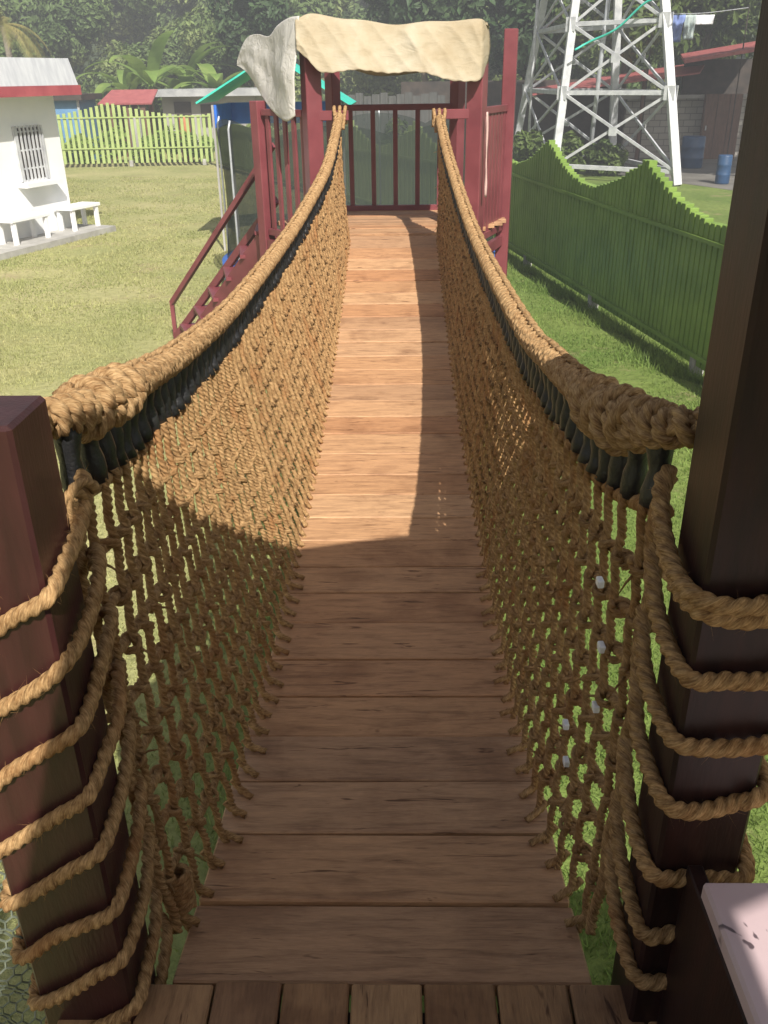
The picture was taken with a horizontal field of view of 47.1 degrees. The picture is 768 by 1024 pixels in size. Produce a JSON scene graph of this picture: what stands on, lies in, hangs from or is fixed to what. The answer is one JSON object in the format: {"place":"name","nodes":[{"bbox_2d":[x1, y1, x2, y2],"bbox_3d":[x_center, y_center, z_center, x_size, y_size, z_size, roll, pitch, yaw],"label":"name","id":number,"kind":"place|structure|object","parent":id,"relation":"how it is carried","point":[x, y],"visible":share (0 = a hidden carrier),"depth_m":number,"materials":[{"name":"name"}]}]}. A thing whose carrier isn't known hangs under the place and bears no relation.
{"place":"outdoors","nodes":[
{"label":"outdoors","id":0,"kind":"place"},
{"bbox_2d":[9,1,753,120],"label":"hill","id":1,"kind":"structure","parent":0,"point":[96,56],"depth_m":77.72,"materials":[{"name":"green plant"}]},
{"bbox_2d":[0,0,757,137],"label":"hillside forest","id":2,"kind":"object","parent":1,"relation":"on","point":[72,31],"visible":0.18,"depth_m":47.37,"materials":[{"name":"green plant"}]},
{"bbox_2d":[0,124,767,1023],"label":"lawn ground","id":3,"kind":"structure","parent":0,"point":[714,202],"depth_m":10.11,"materials":[{"name":"green plant"}]},
{"bbox_2d":[0,8,50,57],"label":"palm tree","id":4,"kind":"object","parent":3,"relation":"on","point":[4,25],"visible":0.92,"depth_m":38.84,"materials":[{"name":"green plant"}]},
{"bbox_2d":[0,57,115,260],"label":"house","id":5,"kind":"structure","parent":3,"relation":"on","point":[32,174],"depth_m":16.61,"materials":[{"name":"white paint"}]},
{"bbox_2d":[0,212,50,244],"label":"bench","id":6,"kind":"object","parent":5,"relation":"on","point":[13,220],"visible":1,"depth_m":16.30,"materials":[{"name":"white paint"}]},
{"bbox_2d":[11,124,63,187],"bbox_3d":[-6.625,-6.765,16.740,0.290,1.060,1.020,9,28,18],"label":"window","id":7,"kind":"structure","parent":5,"relation":"in","point":[29,143],"depth_m":16.73,"materials":[{"name":"white wood"}]},
{"bbox_2d":[53,202,100,230],"bbox_3d":[-6.180,-5.983,17.842,0.440,0.450,0.920,9,28,18],"label":"bench","id":8,"kind":"object","parent":5,"relation":"on","point":[73,207],"visible":1,"depth_m":17.62,"materials":[{"name":"white paint"}]},
{"bbox_2d":[61,139,73,162],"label":"shrub","id":9,"kind":"object","parent":3,"relation":"on","point":[71,146],"visible":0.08,"depth_m":33.00,"materials":[{"name":"green plant"}]},
{"bbox_2d":[53,93,101,161],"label":"shed","id":10,"kind":"structure","parent":3,"relation":"on","point":[65,104],"depth_m":33.10,"materials":[{"name":"blue paint"}]},
{"bbox_2d":[70,133,98,163],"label":"shrub","id":11,"kind":"object","parent":3,"relation":"on","point":[83,151],"visible":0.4,"depth_m":32.67,"materials":[{"name":"green plant"}]},
{"bbox_2d":[96,125,127,162],"bbox_3d":[-10.210,-13.739,33.021,1.376,1.364,0.903,5,27,12],"label":"shrub","id":12,"kind":"object","parent":3,"relation":"on","point":[109,142],"visible":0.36,"depth_m":32.84,"materials":[{"name":"green plant"}]},
{"bbox_2d":[76,59,170,107],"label":"banana plant","id":13,"kind":"object","parent":3,"relation":"on","point":[120,84],"visible":0.56,"depth_m":41.96,"materials":[{"name":"green plant"}]},
{"bbox_2d":[97,89,157,158],"bbox_3d":[-9.897,-15.282,34.752,2.083,2.450,1.614,0,26,1],"label":"shelter","id":14,"kind":"object","parent":3,"relation":"on","point":[135,98],"visible":0.5,"depth_m":34.26,"materials":[{"name":"red metal"}]},
{"bbox_2d":[56,103,213,166],"bbox_3d":[-11.519,-13.245,31.092,10.821,2.102,0.136,-2,26,-3],"label":"picket fence","id":15,"kind":"object","parent":3,"relation":"on","point":[129,147],"visible":0.69,"depth_m":31.24,"materials":[{"name":"paint"}]},
{"bbox_2d":[129,118,144,160],"bbox_3d":[-9.322,-14.131,33.423,0.400,1.550,0.400,0,26,1],"label":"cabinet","id":16,"kind":"object","parent":3,"relation":"on","point":[135,129],"visible":0.14,"depth_m":33.15,"materials":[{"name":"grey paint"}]},
{"bbox_2d":[84,30,206,145],"bbox_3d":[-10.242,-18.747,39.339,5.311,4.606,5.573,-18,31,-30],"label":"banana plant","id":17,"kind":"object","parent":3,"relation":"on","point":[150,74],"visible":0.9,"depth_m":38.14,"materials":[{"name":"green plant"}]},
{"bbox_2d":[132,135,161,162],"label":"shrub","id":18,"kind":"object","parent":3,"relation":"on","point":[144,155],"visible":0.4,"depth_m":32.94,"materials":[{"name":"green plant"}]},
{"bbox_2d":[152,126,196,157],"bbox_3d":[-7.800,-13.769,32.910,1.604,1.323,1.450,-20,32,-34],"label":"shrub","id":19,"kind":"object","parent":3,"relation":"on","point":[170,144],"visible":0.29,"depth_m":32.70,"materials":[{"name":"green plant"}]},
{"bbox_2d":[179,117,192,160],"bbox_3d":[-7.474,-14.101,33.300,0.420,1.560,0.420,0,26,1],"label":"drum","id":20,"kind":"object","parent":3,"relation":"on","point":[184,122],"visible":0.3,"depth_m":33.02,"materials":[{"name":"orange paint"}]},
{"bbox_2d":[139,42,241,88],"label":"banana plant","id":21,"kind":"object","parent":3,"relation":"on","point":[200,54],"visible":0.62,"depth_m":40.66,"materials":[{"name":"green plant"}]},
{"bbox_2d":[182,133,214,161],"bbox_3d":[-6.786,-13.611,32.923,1.188,1.104,1.457,22,35,39],"label":"shrub","id":22,"kind":"object","parent":3,"relation":"on","point":[198,148],"visible":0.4,"depth_m":32.66,"materials":[{"name":"green plant"}]},
{"bbox_2d":[169,63,247,88],"bbox_3d":[-7.302,-18.511,40.102,5.013,3.433,4.465,0,26,1],"label":"banana plant","id":23,"kind":"object","parent":3,"relation":"on","point":[213,79],"visible":0.43,"depth_m":39.37,"materials":[{"name":"green plant"}]},
{"bbox_2d":[155,87,264,151],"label":"house","id":24,"kind":"structure","parent":3,"relation":"on","point":[179,101],"depth_m":36.64,"materials":[{"name":"grey paint"}]},
{"bbox_2d":[174,102,192,151],"bbox_3d":[-8.374,-16.166,37.061,0.700,1.950,0.070,0,26,1],"label":"door","id":25,"kind":"structure","parent":24,"relation":"in","point":[180,108],"depth_m":36.74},
{"bbox_2d":[200,104,215,126],"bbox_3d":[-7.256,-16.578,36.847,0.750,0.850,0.060,0,26,1],"label":"window","id":26,"kind":"structure","parent":24,"relation":"in","point":[205,108],"depth_m":36.74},
{"bbox_2d":[212,122,250,163],"bbox_3d":[-2.050,-9.463,23.123,0.084,1.886,18.558,-12,28,-22],"label":"picket fence","id":27,"kind":"object","parent":3,"relation":"on","point":[247,125],"visible":0.02,"depth_m":30.50,"materials":[{"name":"paint"}]},
{"bbox_2d":[206,0,288,86],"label":"tree","id":28,"kind":"object","parent":3,"relation":"on","point":[238,22],"visible":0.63,"depth_m":39.68,"materials":[{"name":"green plant"}]},
{"bbox_2d":[195,64,355,250],"bbox_3d":[-1.823,-6.495,15.948,2.615,3.158,1.900,0,26,1],"label":"playhouse","id":29,"kind":"object","parent":3,"relation":"on","point":[238,112],"visible":0.45,"depth_m":15.61,"materials":[{"name":"teal plastic"}]},
{"bbox_2d":[169,28,518,378],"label":"play tower","id":30,"kind":"structure","parent":3,"relation":"on","point":[491,210],"depth_m":8.05,"materials":[{"name":"red paint"}]},
{"bbox_2d":[237,13,490,120],"bbox_3d":[-0.263,-3.833,7.624,2.286,0.769,1.643,0,26,1],"label":"tarpaulin","id":31,"kind":"object","parent":30,"relation":"on","point":[459,50],"visible":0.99,"depth_m":6.92,"materials":[{"name":"beige fabric"}]},
{"bbox_2d":[0,105,767,1023],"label":"rope bridge","id":32,"kind":"structure","parent":30,"relation":"attached to","point":[386,817],"depth_m":2.20,"materials":[{"name":"brown wood"}]},
{"bbox_2d":[484,112,487,196],"bbox_3d":[0.847,-2.947,7.287,0.033,0.656,0.023,0,26,1],"label":"cloth strip","id":33,"kind":"object","parent":30,"relation":"attached to","point":[485,177],"visible":1,"depth_m":7.30,"materials":[{"name":"white fabric"}]},
{"bbox_2d":[216,111,494,279],"bbox_3d":[-0.343,-4.477,12.741,4.080,2.304,4.080,0,26,1],"label":"trampoline","id":34,"kind":"object","parent":3,"relation":"on","point":[235,149],"visible":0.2,"depth_m":11.02,"materials":[{"name":"black fabric"}]},
{"bbox_2d":[0,0,767,1023],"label":"play tower","id":35,"kind":"structure","parent":3,"relation":"on","point":[710,960],"depth_m":1.33,"materials":[{"name":"red paint"}]},
{"bbox_2d":[347,92,444,122],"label":"board wall","id":36,"kind":"structure","parent":3,"relation":"on","point":[385,98],"depth_m":29.91,"materials":[{"name":"grey wood"}]},
{"bbox_2d":[363,0,488,81],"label":"tree","id":37,"kind":"object","parent":3,"relation":"on","point":[398,12],"visible":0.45,"depth_m":36.91,"materials":[{"name":"green plant"}]},
{"bbox_2d":[449,0,596,79],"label":"tree","id":38,"kind":"object","parent":3,"relation":"on","point":[518,14],"visible":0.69,"depth_m":33.92,"materials":[{"name":"green plant"}]},
{"bbox_2d":[513,129,543,161],"bbox_3d":[4.617,-10.976,27.093,1.553,1.520,1.686,0,26,1],"label":"shrub","id":39,"kind":"object","parent":3,"relation":"on","point":[525,148],"visible":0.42,"depth_m":26.49,"materials":[{"name":"green plant"}]},
{"bbox_2d":[561,130,597,172],"bbox_3d":[5.784,-10.951,26.896,1.675,1.260,1.236,0,26,1],"label":"shrub","id":40,"kind":"object","parent":3,"relation":"on","point":[572,142],"visible":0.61,"depth_m":26.59,"materials":[{"name":"green plant"}]},
{"bbox_2d":[513,0,681,185],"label":"steel tower","id":41,"kind":"structure","parent":3,"relation":"on","point":[569,29],"depth_m":25.44,"materials":[{"name":"white metal"}]},
{"bbox_2d":[574,0,652,50],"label":"hose","id":42,"kind":"object","parent":41,"relation":"hanging from","point":[618,27],"visible":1,"depth_m":24.07,"materials":[{"name":"teal rubber"}]},
{"bbox_2d":[583,138,629,176],"bbox_3d":[6.748,-10.770,26.772,1.362,1.088,1.436,0,26,1],"label":"shrub","id":43,"kind":"object","parent":3,"relation":"on","point":[607,154],"visible":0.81,"depth_m":26.39,"materials":[{"name":"green plant"}]},
{"bbox_2d":[493,140,726,375],"bbox_3d":[2.849,-3.270,10.668,0.152,1.957,11.125,-4,27,-7],"label":"picket fence","id":44,"kind":"object","parent":3,"relation":"on","point":[640,247],"visible":0.84,"depth_m":10.32,"materials":[{"name":"green paint"}]},
{"bbox_2d":[552,0,685,151],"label":"tree","id":45,"kind":"object","parent":3,"relation":"on","point":[632,34],"visible":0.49,"depth_m":32.34,"materials":[{"name":"green plant"}]},
{"bbox_2d":[646,0,761,62],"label":"tree","id":46,"kind":"object","parent":3,"relation":"on","point":[723,28],"visible":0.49,"depth_m":34.63,"materials":[{"name":"green plant"}]},
{"bbox_2d":[586,157,737,189],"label":"yard paving","id":47,"kind":"structure","parent":0,"point":[704,174],"depth_m":26.89,"materials":[{"name":"concrete"}]},
{"bbox_2d":[401,41,755,159],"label":"shed","id":48,"kind":"structure","parent":47,"relation":"on","point":[705,101],"depth_m":31.90,"materials":[{"name":"grey concrete"}]},
{"bbox_2d":[699,94,743,158],"bbox_3d":[11.802,-13.529,30.988,1.300,2.100,0.150,0,26,1],"label":"door","id":49,"kind":"structure","parent":48,"relation":"in","point":[717,113],"depth_m":30.91,"materials":[{"name":"brown wood"}]},
{"bbox_2d":[680,135,705,168],"bbox_3d":[9.965,-11.631,28.497,0.756,0.950,0.756,0,26,1],"label":"drum","id":50,"kind":"object","parent":47,"relation":"on","point":[692,152],"visible":0.97,"depth_m":28.24,"materials":[{"name":"blue plastic"}]},
{"bbox_2d":[638,4,749,160],"bbox_3d":[10.459,-14.484,29.950,3.122,4.766,0.044,0,26,1],"label":"clothesline","id":51,"kind":"object","parent":47,"relation":"on","point":[738,74],"visible":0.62,"depth_m":29.73,"materials":[{"name":"grey metal"}]},
{"bbox_2d":[672,15,685,41],"bbox_3d":[9.666,-16.001,29.192,0.528,0.801,0.106,0,26,1],"label":"shirt","id":52,"kind":"object","parent":51,"relation":"hanging from","point":[678,22],"visible":0.69,"depth_m":29.16,"materials":[{"name":"blue fabric"}]},
{"bbox_2d":[682,15,696,39],"bbox_3d":[10.100,-16.034,29.169,0.364,0.721,0.106,0,26,1],"label":"towel","id":53,"kind":"object","parent":51,"relation":"hanging from","point":[689,27],"visible":1,"depth_m":29.17,"materials":[{"name":"grey fabric"}]},
{"bbox_2d":[695,15,714,24],"bbox_3d":[10.563,-16.228,29.067,0.623,0.283,0.106,0,26,1],"label":"sheet","id":54,"kind":"object","parent":51,"relation":"hanging from","point":[704,19],"visible":1,"depth_m":29.06,"materials":[{"name":"white fabric"}]},
{"bbox_2d":[715,154,732,183],"bbox_3d":[9.367,-9.445,24.317,0.399,0.750,0.399,0,26,1],"label":"blue plastic barrel","id":55,"kind":"object","parent":47,"relation":"on","point":[723,169],"visible":1,"depth_m":24.19,"materials":[{"name":"blue plastic"}]}
]}

